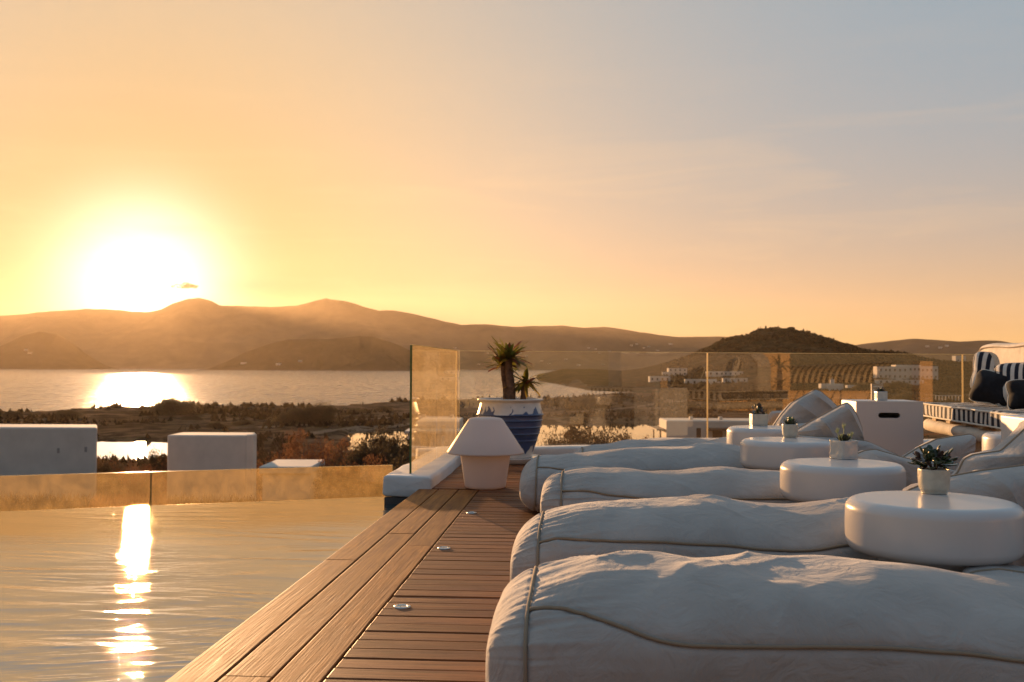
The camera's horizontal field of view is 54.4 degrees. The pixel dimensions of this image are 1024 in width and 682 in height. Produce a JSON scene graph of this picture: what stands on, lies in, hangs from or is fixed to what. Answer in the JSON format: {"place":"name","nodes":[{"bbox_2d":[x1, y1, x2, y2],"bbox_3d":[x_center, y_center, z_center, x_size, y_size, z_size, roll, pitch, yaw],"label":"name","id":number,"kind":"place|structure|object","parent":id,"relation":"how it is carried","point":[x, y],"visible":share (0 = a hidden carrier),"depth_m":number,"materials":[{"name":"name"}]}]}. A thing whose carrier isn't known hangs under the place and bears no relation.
{"place":"outdoors","nodes":[
{"label":"outdoors","id":0,"kind":"place"},
{"bbox_2d":[0,332,115,368],"bbox_3d":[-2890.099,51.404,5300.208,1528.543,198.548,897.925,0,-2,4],"label":"coastal hill","id":1,"kind":"structure","parent":0,"point":[51,350],"depth_m":5090.68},
{"bbox_2d":[97,441,167,459],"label":"pond","id":2,"kind":"structure","parent":0,"point":[130,449],"depth_m":212.40,"materials":[{"name":"liquid"}]},
{"bbox_2d":[0,497,397,681],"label":"pool water","id":3,"kind":"structure","parent":0,"point":[157,593],"depth_m":4.83,"materials":[{"name":"liquid"}]},
{"bbox_2d":[0,369,635,411],"bbox_3d":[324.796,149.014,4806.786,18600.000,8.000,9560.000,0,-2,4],"label":"sea","id":4,"kind":"structure","parent":0,"point":[34,390],"depth_m":868.12,"materials":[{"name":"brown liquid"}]},
{"bbox_2d":[201,336,447,370],"bbox_3d":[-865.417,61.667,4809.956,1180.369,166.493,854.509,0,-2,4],"label":"headland hill","id":5,"kind":"structure","parent":0,"point":[363,353],"depth_m":4578.93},
{"bbox_2d":[166,464,539,681],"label":"deck","id":6,"kind":"structure","parent":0,"point":[337,616],"depth_m":3.75,"materials":[{"name":"brown"}]},
{"bbox_2d":[384,496,407,503],"bbox_3d":[-0.690,1.610,8.743,0.335,0.834,2.768,0,-2,4],"label":"kerb footing","id":7,"kind":"object","parent":6,"relation":"attached to","point":[392,500],"visible":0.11,"depth_m":7.38,"materials":[{"name":"stone"}]},
{"bbox_2d":[383,446,461,496],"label":"kerb","id":8,"kind":"structure","parent":7,"relation":"on","point":[431,469],"depth_m":7.66,"materials":[{"name":"white paint"}]},
{"bbox_2d":[409,344,435,473],"bbox_3d":[-0.717,0.536,8.176,0.017,0.987,1.249,0,-2,5],"label":"glass screen","id":9,"kind":"object","parent":8,"relation":"on","point":[410,459],"visible":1,"depth_m":7.55,"materials":[{"name":"beige"}]},
{"bbox_2d":[394,604,410,608],"bbox_3d":[-0.412,0.994,3.735,0.063,0.005,0.063,0,-2,4],"label":"deck light","id":10,"kind":"object","parent":6,"relation":"on","point":[401,606],"visible":1,"depth_m":3.73,"materials":[{"name":"silver metal"}]},
{"bbox_2d":[447,417,523,489],"bbox_3d":[-0.199,0.831,7.441,0.576,0.527,0.576,0,-2,4],"label":"table lamp","id":11,"kind":"object","parent":6,"relation":"on","point":[485,448],"visible":1,"depth_m":7.28,"materials":[{"name":"beige plastic"}]},
{"bbox_2d":[477,337,545,464],"bbox_3d":[-0.016,0.548,9.459,0.639,1.200,0.639,-1,-2,37],"label":"planter","id":12,"kind":"object","parent":6,"relation":"on","point":[522,415],"visible":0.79,"depth_m":9.30,"materials":[{"name":"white ceramic"}]},
{"bbox_2d":[416,439,931,457],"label":"kerb","id":13,"kind":"structure","parent":6,"relation":"on","point":[553,450],"depth_m":10.09,"materials":[{"name":"white paint"}]},
{"bbox_2d":[459,351,707,437],"bbox_3d":[0.782,0.606,10.443,2.712,0.991,0.016,1,-2,-13],"label":"glass screen","id":14,"kind":"object","parent":13,"relation":"on","point":[677,352],"visible":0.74,"depth_m":10.70,"materials":[{"name":"beige"}]},
{"bbox_2d":[707,352,962,401],"bbox_3d":[3.642,0.633,11.088,3.145,0.991,0.016,1,-2,-13],"label":"glass screen","id":15,"kind":"object","parent":13,"relation":"on","point":[844,353],"visible":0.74,"depth_m":11.11,"materials":[{"name":"beige"}]},
{"bbox_2d":[573,389,836,452],"bbox_3d":[1.505,0.731,7.553,2.152,0.736,0.940,0,-2,4],"label":"bean bag lounger","id":16,"kind":"object","parent":6,"relation":"on","point":[808,407],"visible":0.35,"depth_m":7.37,"materials":[{"name":"beige fabric"}]},
{"bbox_2d":[519,402,896,511],"bbox_3d":[1.228,0.725,6.275,2.343,0.680,0.749,0,-2,4],"label":"bean bag lounger","id":17,"kind":"object","parent":6,"relation":"on","point":[537,471],"visible":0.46,"depth_m":6.10,"materials":[{"name":"beige fabric"}]},
{"bbox_2d":[485,550,1023,681],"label":"bean bag lounger","id":18,"kind":"object","parent":6,"relation":"on","point":[643,616],"visible":0.97,"depth_m":2.30,"materials":[{"name":"beige fabric"}]},
{"bbox_2d":[540,434,975,512],"bbox_3d":[1.226,0.744,4.936,2.159,0.572,0.750,0,-2,4],"label":"bean bag lounger","id":19,"kind":"object","parent":6,"relation":"on","point":[571,486],"visible":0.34,"depth_m":4.73,"materials":[{"name":"beige fabric"}]},
{"bbox_2d":[727,425,798,445],"bbox_3d":[1.770,0.845,6.960,0.526,0.488,0.526,1,-2,-35],"label":"side table","id":20,"kind":"object","parent":6,"relation":"on","point":[737,435],"visible":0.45,"depth_m":6.80,"materials":[{"name":"white plastic"}]},
{"bbox_2d":[749,403,767,425],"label":"potted succulent","id":21,"kind":"object","parent":20,"relation":"on","point":[759,417],"visible":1,"depth_m":7.07,"materials":[{"name":"ceramic"}]},
{"bbox_2d":[510,420,1023,580],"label":"bean bag lounger","id":22,"kind":"object","parent":6,"relation":"on","point":[701,525],"visible":0.48,"depth_m":3.44,"materials":[{"name":"beige fabric"}]},
{"bbox_2d":[740,437,829,470],"bbox_3d":[1.587,0.813,5.751,0.526,0.488,0.526,-1,-2,31],"label":"side table","id":23,"kind":"object","parent":6,"relation":"on","point":[767,453],"visible":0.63,"depth_m":5.55,"materials":[{"name":"white plastic"}]},
{"bbox_2d":[782,417,797,437],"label":"potted succulent","id":24,"kind":"object","parent":23,"relation":"on","point":[790,428],"visible":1,"depth_m":5.87,"materials":[{"name":"ceramic"}]},
{"bbox_2d":[780,458,905,502],"bbox_3d":[1.446,0.776,4.361,0.526,0.488,0.526,1,-2,-12],"label":"side table","id":25,"kind":"object","parent":6,"relation":"on","point":[808,479],"visible":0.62,"depth_m":4.17,"materials":[{"name":"white plastic"}]},
{"bbox_2d":[829,424,857,458],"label":"potted succulent","id":26,"kind":"object","parent":25,"relation":"on","point":[842,446],"visible":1,"depth_m":4.51,"materials":[{"name":"ceramic"}]},
{"bbox_2d":[841,399,923,455],"bbox_3d":[3.095,0.814,8.348,0.535,0.632,0.470,0,-2,4],"label":"cube table","id":27,"kind":"object","parent":6,"relation":"on","point":[895,426],"visible":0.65,"depth_m":8.12,"materials":[{"name":"grey plastic"}]},
{"bbox_2d":[874,387,887,399],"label":"potted succulent","id":28,"kind":"object","parent":27,"relation":"on","point":[881,393],"visible":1,"depth_m":8.29,"materials":[{"name":"ceramic"}]},
{"bbox_2d":[845,491,1023,572],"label":"side table","id":29,"kind":"object","parent":6,"relation":"on","point":[956,532],"visible":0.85,"depth_m":2.93,"materials":[{"name":"white plastic"}]},
{"bbox_2d":[908,445,958,493],"bbox_3d":[1.398,0.424,3.297,0.160,0.159,0.156,0,-2,4],"label":"potted succulent","id":30,"kind":"object","parent":29,"relation":"on","point":[934,479],"visible":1,"depth_m":3.27,"materials":[{"name":"ceramic"}]},
{"bbox_2d":[923,342,1023,452],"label":"daybed","id":31,"kind":"object","parent":6,"relation":"on","point":[977,420],"visible":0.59,"depth_m":8.10,"materials":[{"name":"fabric"}]},
{"bbox_2d":[970,351,994,387],"bbox_3d":[4.202,0.270,8.613,0.421,0.359,0.160,4,-15,38],"label":"cushion","id":32,"kind":"object","parent":31,"relation":"on","point":[982,360],"visible":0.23,"depth_m":8.67,"materials":[{"name":"fabric"}]},
{"bbox_2d":[969,369,1007,406],"bbox_3d":[3.920,0.383,8.095,0.210,0.288,0.379,26,-6,-28],"label":"cushion","id":33,"kind":"object","parent":31,"relation":"on","point":[987,386],"visible":0.83,"depth_m":8.05,"materials":[{"name":"black fabric"}]},
{"bbox_2d":[994,362,1023,406],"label":"cushion","id":34,"kind":"object","parent":31,"relation":"on","point":[1012,371],"visible":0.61,"depth_m":7.96,"materials":[{"name":"fabric"}]},
{"bbox_2d":[1005,379,1023,409],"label":"cushion","id":35,"kind":"object","parent":31,"relation":"on","point":[1015,392],"visible":0.96,"depth_m":7.55,"materials":[{"name":"black fabric"}]},
{"bbox_2d":[982,432,1000,450],"bbox_3d":[3.279,0.834,6.331,0.526,0.488,0.526,-1,-2,45],"label":"side table","id":36,"kind":"object","parent":6,"relation":"on","point":[991,440],"visible":0.27,"depth_m":6.31,"materials":[{"name":"white plastic"}]},
{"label":"overflow ledge","id":37,"kind":"structure","parent":6,"relation":"attached to","visible":0},
{"bbox_2d":[11,472,150,504],"bbox_3d":[-4.293,1.227,6.766,3.452,0.572,0.014,1,-2,-19],"label":"glass screen","id":38,"kind":"object","parent":37,"relation":"attached to","point":[94,473],"visible":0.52,"depth_m":7.20,"materials":[{"name":"beige"}]},
{"bbox_2d":[151,465,392,493],"bbox_3d":[-1.799,1.257,7.602,1.804,0.572,0.015,1,-2,-18],"label":"glass screen","id":39,"kind":"object","parent":37,"relation":"attached to","point":[258,468],"visible":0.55,"depth_m":7.57,"materials":[{"name":"beige"}]},
{"bbox_2d":[301,423,409,433],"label":"dirt track","id":40,"kind":"structure","parent":0,"point":[357,428],"depth_m":275.34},
{"bbox_2d":[0,298,725,369],"bbox_3d":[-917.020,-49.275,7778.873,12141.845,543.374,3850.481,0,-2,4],"label":"mountains","id":41,"kind":"structure","parent":0,"point":[197,333],"depth_m":7062.44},
{"bbox_2d":[1,388,969,510],"bbox_3d":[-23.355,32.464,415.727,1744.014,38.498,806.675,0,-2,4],"label":"coastal plain","id":42,"kind":"structure","parent":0,"point":[134,431],"depth_m":325.75,"materials":[{"name":"plant"}]},
{"bbox_2d":[0,410,24,418],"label":"bush","id":43,"kind":"object","parent":42,"relation":"on","point":[12,414],"visible":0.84,"depth_m":308.21,"materials":[{"name":"green plant"}]},
{"bbox_2d":[0,424,96,501],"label":"white house","id":44,"kind":"structure","parent":42,"relation":"on","point":[39,451],"depth_m":39.89,"materials":[{"name":"beige"}]},
{"bbox_2d":[52,408,86,418],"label":"bush","id":45,"kind":"object","parent":42,"relation":"on","point":[68,413],"visible":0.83,"depth_m":311.48,"materials":[{"name":"green plant"}]},
{"bbox_2d":[96,455,132,500],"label":"shrub","id":46,"kind":"object","parent":42,"relation":"on","point":[106,484],"visible":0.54,"depth_m":47.46,"materials":[{"name":"brown plant"}]},
{"bbox_2d":[98,452,136,477],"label":"shrub","id":47,"kind":"object","parent":42,"relation":"on","point":[117,465],"visible":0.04,"depth_m":61.73,"materials":[{"name":"green plant"}]},
{"bbox_2d":[112,461,159,493],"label":"shrub","id":48,"kind":"object","parent":42,"relation":"on","point":[133,470],"visible":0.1,"depth_m":57.68,"materials":[{"name":"brown plant"}]},
{"bbox_2d":[113,463,166,501],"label":"shrub","id":49,"kind":"object","parent":42,"relation":"on","point":[143,489],"visible":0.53,"depth_m":47.54,"materials":[{"name":"brown plant"}]},
{"bbox_2d":[130,444,166,480],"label":"shrub","id":50,"kind":"object","parent":42,"relation":"on","point":[153,460],"visible":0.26,"depth_m":61.51,"materials":[{"name":"green plant"}]},
{"bbox_2d":[149,459,166,493],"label":"shrub","id":51,"kind":"object","parent":42,"relation":"on","point":[164,469],"visible":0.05,"depth_m":59.15,"materials":[{"name":"brown plant"}]},
{"bbox_2d":[135,394,199,415],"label":"tree","id":52,"kind":"object","parent":42,"relation":"on","point":[171,406],"visible":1,"depth_m":333.06,"materials":[{"name":"green plant"}]},
{"bbox_2d":[0,483,347,510],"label":"dry grass","id":53,"kind":"structure","parent":42,"relation":"on","point":[38,499],"depth_m":36.80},
{"bbox_2d":[180,414,202,419],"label":"scrub bush","id":54,"kind":"object","parent":42,"relation":"on","point":[195,417],"visible":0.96,"depth_m":310.09,"materials":[{"name":"green plant"}]},
{"bbox_2d":[167,432,256,501],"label":"white house","id":55,"kind":"structure","parent":42,"relation":"on","point":[216,453],"depth_m":43.87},
{"bbox_2d":[206,421,231,428],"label":"scrub bush","id":56,"kind":"object","parent":42,"relation":"on","point":[218,425],"visible":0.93,"depth_m":269.45,"materials":[{"name":"green plant"}]},
{"bbox_2d":[230,418,255,425],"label":"scrub bush","id":57,"kind":"object","parent":42,"relation":"on","point":[242,422],"visible":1,"depth_m":282.76,"materials":[{"name":"green plant"}]},
{"bbox_2d":[256,443,302,495],"bbox_3d":[-12.066,6.942,51.807,3.580,3.357,3.443,1,-2,-34],"label":"shrub","id":58,"kind":"object","parent":42,"relation":"on","point":[259,478],"visible":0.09,"depth_m":51.46,"materials":[{"name":"brown plant"}]},
{"bbox_2d":[269,406,305,423],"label":"thicket","id":59,"kind":"object","parent":42,"relation":"on","point":[280,419],"visible":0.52,"depth_m":295.58,"materials":[{"name":"green plant"}]},
{"bbox_2d":[259,459,324,500],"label":"white roof slab","id":60,"kind":"structure","parent":42,"relation":"on","point":[287,481],"depth_m":38.01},
{"bbox_2d":[266,428,330,462],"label":"shrub","id":61,"kind":"object","parent":42,"relation":"on","point":[296,444],"visible":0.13,"depth_m":55.86,"materials":[{"name":"brown plant"}]},
{"bbox_2d":[283,402,330,424],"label":"thicket","id":62,"kind":"object","parent":42,"relation":"on","point":[295,416],"visible":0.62,"depth_m":290.90,"materials":[{"name":"green plant"}]},
{"bbox_2d":[297,400,342,423],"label":"thicket","id":63,"kind":"object","parent":42,"relation":"on","point":[329,410],"visible":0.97,"depth_m":291.45,"materials":[{"name":"green plant"}]},
{"bbox_2d":[291,439,351,487],"bbox_3d":[-9.520,6.598,49.832,3.615,3.702,3.759,-1,-2,44],"label":"shrub","id":64,"kind":"object","parent":42,"relation":"on","point":[327,455],"visible":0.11,"depth_m":49.81,"materials":[{"name":"brown plant"}]},
{"bbox_2d":[315,435,357,464],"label":"shrub","id":65,"kind":"object","parent":42,"relation":"on","point":[341,450],"visible":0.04,"depth_m":53.71,"materials":[{"name":"brown plant"}]},
{"bbox_2d":[312,453,364,498],"bbox_3d":[-7.324,5.754,39.845,2.755,2.496,2.864,0,-2,23],"label":"shrub","id":66,"kind":"object","parent":42,"relation":"on","point":[322,487],"visible":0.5,"depth_m":39.21,"materials":[{"name":"brown plant"}]},
{"bbox_2d":[323,430,396,493],"bbox_3d":[-7.592,6.418,49.681,3.795,4.046,3.827,0,-2,-1],"label":"shrub","id":67,"kind":"object","parent":42,"relation":"on","point":[362,447],"visible":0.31,"depth_m":49.31,"materials":[{"name":"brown plant"}]},
{"bbox_2d":[332,454,396,497],"bbox_3d":[-5.659,5.700,39.752,3.346,2.488,3.035,0,-2,23],"label":"shrub","id":68,"kind":"object","parent":42,"relation":"on","point":[363,481],"visible":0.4,"depth_m":39.54,"materials":[{"name":"brown plant"}]},
{"bbox_2d":[354,419,413,480],"bbox_3d":[-6.940,6.586,53.845,4.485,4.781,4.111,1,-2,-24],"label":"shrub","id":69,"kind":"object","parent":42,"relation":"on","point":[391,442],"visible":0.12,"depth_m":53.81,"materials":[{"name":"brown plant"}]},
{"bbox_2d":[361,447,415,496],"bbox_3d":[-4.223,5.584,39.727,3.098,2.712,3.072,-1,-2,34],"label":"shrub","id":70,"kind":"object","parent":42,"relation":"on","point":[401,463],"visible":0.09,"depth_m":39.72,"materials":[{"name":"brown plant"}]},
{"bbox_2d":[387,422,424,460],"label":"shrub","id":71,"kind":"object","parent":42,"relation":"on","point":[414,444],"visible":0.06,"depth_m":55.57,"materials":[{"name":"brown plant"}]},
{"bbox_2d":[405,430,444,448],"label":"shrub","id":72,"kind":"object","parent":42,"relation":"on","point":[429,444],"visible":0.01,"depth_m":57.66,"materials":[{"name":"beige plant"}]},
{"bbox_2d":[404,417,462,446],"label":"white house","id":73,"kind":"structure","parent":42,"relation":"on","point":[447,429],"depth_m":61.87,"materials":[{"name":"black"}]},
{"bbox_2d":[433,434,441,445],"bbox_3d":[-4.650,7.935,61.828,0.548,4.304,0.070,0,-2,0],"label":"door","id":74,"kind":"structure","parent":73,"relation":"in","point":[436,436],"depth_m":61.84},
{"bbox_2d":[0,391,972,471],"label":"heath","id":75,"kind":"object","parent":42,"relation":"on","point":[261,437],"visible":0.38,"depth_m":346.08,"materials":[{"name":"plant"}]},
{"bbox_2d":[541,424,579,445],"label":"shrub","id":76,"kind":"object","parent":42,"relation":"on","point":[563,440],"visible":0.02,"depth_m":65.56,"materials":[{"name":"beige plant"}]},
{"bbox_2d":[553,408,603,445],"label":"shrub","id":77,"kind":"object","parent":42,"relation":"on","point":[581,437],"visible":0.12,"depth_m":67.85,"materials":[{"name":"brown plant"}]},
{"bbox_2d":[573,393,601,407],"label":"bush","id":78,"kind":"object","parent":42,"relation":"on","point":[583,401],"visible":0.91,"depth_m":411.61,"materials":[{"name":"brown plant"}]},
{"bbox_2d":[578,418,606,443],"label":"shrub","id":79,"kind":"object","parent":42,"relation":"on","point":[595,434],"depth_m":69.70,"materials":[{"name":"beige plant"}]},
{"bbox_2d":[589,418,631,443],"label":"shrub","id":80,"kind":"object","parent":42,"relation":"on","point":[616,439],"visible":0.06,"depth_m":68.79,"materials":[{"name":"beige plant"}]},
{"bbox_2d":[649,416,749,437],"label":"white cottage","id":81,"kind":"structure","parent":42,"relation":"on","point":[692,427],"depth_m":57.89,"materials":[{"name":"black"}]},
{"bbox_2d":[712,431,722,437],"bbox_3d":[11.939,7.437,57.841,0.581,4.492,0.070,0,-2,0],"label":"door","id":82,"kind":"structure","parent":81,"relation":"in","point":[715,434],"depth_m":57.86,"materials":[{"name":"brown"}]},
{"bbox_2d":[725,402,745,409],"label":"scrub bush","id":83,"kind":"object","parent":42,"relation":"on","point":[737,405],"visible":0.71,"depth_m":396.99,"materials":[{"name":"brown plant"}]},
{"bbox_2d":[762,403,779,410],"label":"scrub bush","id":84,"kind":"object","parent":42,"relation":"on","point":[770,406],"visible":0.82,"depth_m":389.62,"materials":[{"name":"brown plant"}]},
{"bbox_2d":[818,379,843,390],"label":"chapel","id":85,"kind":"structure","parent":42,"relation":"on","point":[832,385],"depth_m":669.35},
{"bbox_2d":[850,382,870,389],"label":"scrub bush","id":86,"kind":"object","parent":42,"relation":"on","point":[859,386],"visible":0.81,"depth_m":692.01,"materials":[{"name":"brown plant"}]},
{"bbox_2d":[881,380,913,388],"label":"scrub bush","id":87,"kind":"object","parent":42,"relation":"on","point":[898,384],"visible":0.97,"depth_m":709.83,"materials":[{"name":"brown plant"}]},
{"bbox_2d":[891,391,918,400],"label":"scrub bush","id":88,"kind":"object","parent":42,"relation":"on","point":[905,396],"visible":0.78,"depth_m":492.67,"materials":[{"name":"brown plant"}]},
{"bbox_2d":[910,382,935,390],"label":"scrub bush","id":89,"kind":"object","parent":42,"relation":"on","point":[923,386],"visible":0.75,"depth_m":686.93,"materials":[{"name":"brown plant"}]},
{"bbox_2d":[348,422,658,449],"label":"lagoon","id":90,"kind":"structure","parent":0,"point":[639,430],"depth_m":273.52,"materials":[{"name":"liquid"}]},
{"bbox_2d":[0,0,1023,344],"label":"sky","id":91,"kind":"structure","parent":0,"point":[849,171],"materials":[{"name":"orange"}]},
{"bbox_2d":[574,400,695,411],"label":"dirt track","id":92,"kind":"structure","parent":0,"point":[634,406],"depth_m":427.90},
{"bbox_2d":[537,328,971,398],"bbox_3d":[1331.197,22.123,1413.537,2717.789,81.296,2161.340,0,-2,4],"label":"rocky hill","id":93,"kind":"structure","parent":0,"point":[601,380],"depth_m":1120.34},
{"bbox_2d":[648,376,669,381],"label":"hillside house","id":94,"kind":"structure","parent":93,"relation":"on","point":[656,378],"depth_m":876.04,"materials":[{"name":"white"}]},
{"bbox_2d":[662,368,686,375],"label":"hillside house","id":95,"kind":"structure","parent":93,"relation":"on","point":[675,371],"depth_m":1008.16,"materials":[{"name":"white"}]},
{"bbox_2d":[690,381,711,387],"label":"scrub bush","id":96,"kind":"object","parent":93,"relation":"on","point":[701,384],"visible":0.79,"depth_m":763.72,"materials":[{"name":"green plant"}]},
{"bbox_2d":[684,379,718,384],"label":"hillside house","id":97,"kind":"structure","parent":93,"relation":"on","point":[694,381],"depth_m":821.59,"materials":[{"name":"white"}]},
{"bbox_2d":[705,371,742,376],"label":"hillside house","id":98,"kind":"structure","parent":93,"relation":"on","point":[720,373],"depth_m":945.20,"materials":[{"name":"white"}]},
{"bbox_2d":[722,378,747,382],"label":"hillside house","id":99,"kind":"structure","parent":93,"relation":"on","point":[735,380],"depth_m":821.48,"materials":[{"name":"white"}]},
{"bbox_2d":[747,376,766,383],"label":"scrub bush","id":100,"kind":"object","parent":93,"relation":"on","point":[756,380],"visible":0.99,"depth_m":779.03,"materials":[{"name":"green plant"}]},
{"bbox_2d":[791,374,812,382],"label":"scrub bush","id":101,"kind":"object","parent":93,"relation":"on","point":[800,378],"visible":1,"depth_m":781.70,"materials":[{"name":"green plant"}]},
{"bbox_2d":[660,326,972,394],"bbox_3d":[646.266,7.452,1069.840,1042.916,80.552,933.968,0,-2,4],"label":"hill scrub","id":102,"kind":"object","parent":93,"relation":"on","point":[955,386],"visible":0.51,"depth_m":1045.44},
{"bbox_2d":[873,366,907,379],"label":"hillside hotel","id":103,"kind":"structure","parent":93,"relation":"on","point":[896,373],"depth_m":870.80,"materials":[{"name":"white"}]},
{"bbox_2d":[875,380,923,384],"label":"terrace block","id":104,"kind":"structure","parent":93,"relation":"on","point":[914,382],"depth_m":817.22,"materials":[{"name":"white"}]},
{"bbox_2d":[891,365,920,378],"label":"hillside hotel","id":105,"kind":"structure","parent":93,"relation":"on","point":[914,371],"depth_m":881.22,"materials":[{"name":"white"}]},
{"bbox_2d":[921,366,937,379],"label":"hillside hotel","id":106,"kind":"structure","parent":93,"relation":"on","point":[927,372],"depth_m":923.46,"materials":[{"name":"white"}]},
{"bbox_2d":[935,395,961,400],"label":"balustrade","id":107,"kind":"object","parent":93,"relation":"on","point":[948,396],"visible":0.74,"depth_m":514.24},
{"bbox_2d":[871,384,882,399],"bbox_3d":[3.094,0.430,8.433,0.105,0.137,0.022,0,-2,-4],"label":"menu card","id":108,"kind":"object","parent":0,"point":[874,387],"visible":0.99,"depth_m":8.43,"materials":[{"name":"beige"}]},
{"bbox_2d":[856,339,1008,361],"bbox_3d":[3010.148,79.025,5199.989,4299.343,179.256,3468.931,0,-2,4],"label":"hills","id":109,"kind":"structure","parent":0,"point":[931,351],"depth_m":4841.82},
{"bbox_2d":[1001,415,1023,441],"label":"cube table","id":110,"kind":"object","parent":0,"point":[1009,424],"visible":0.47,"depth_m":5.74,"materials":[{"name":"white plastic"}]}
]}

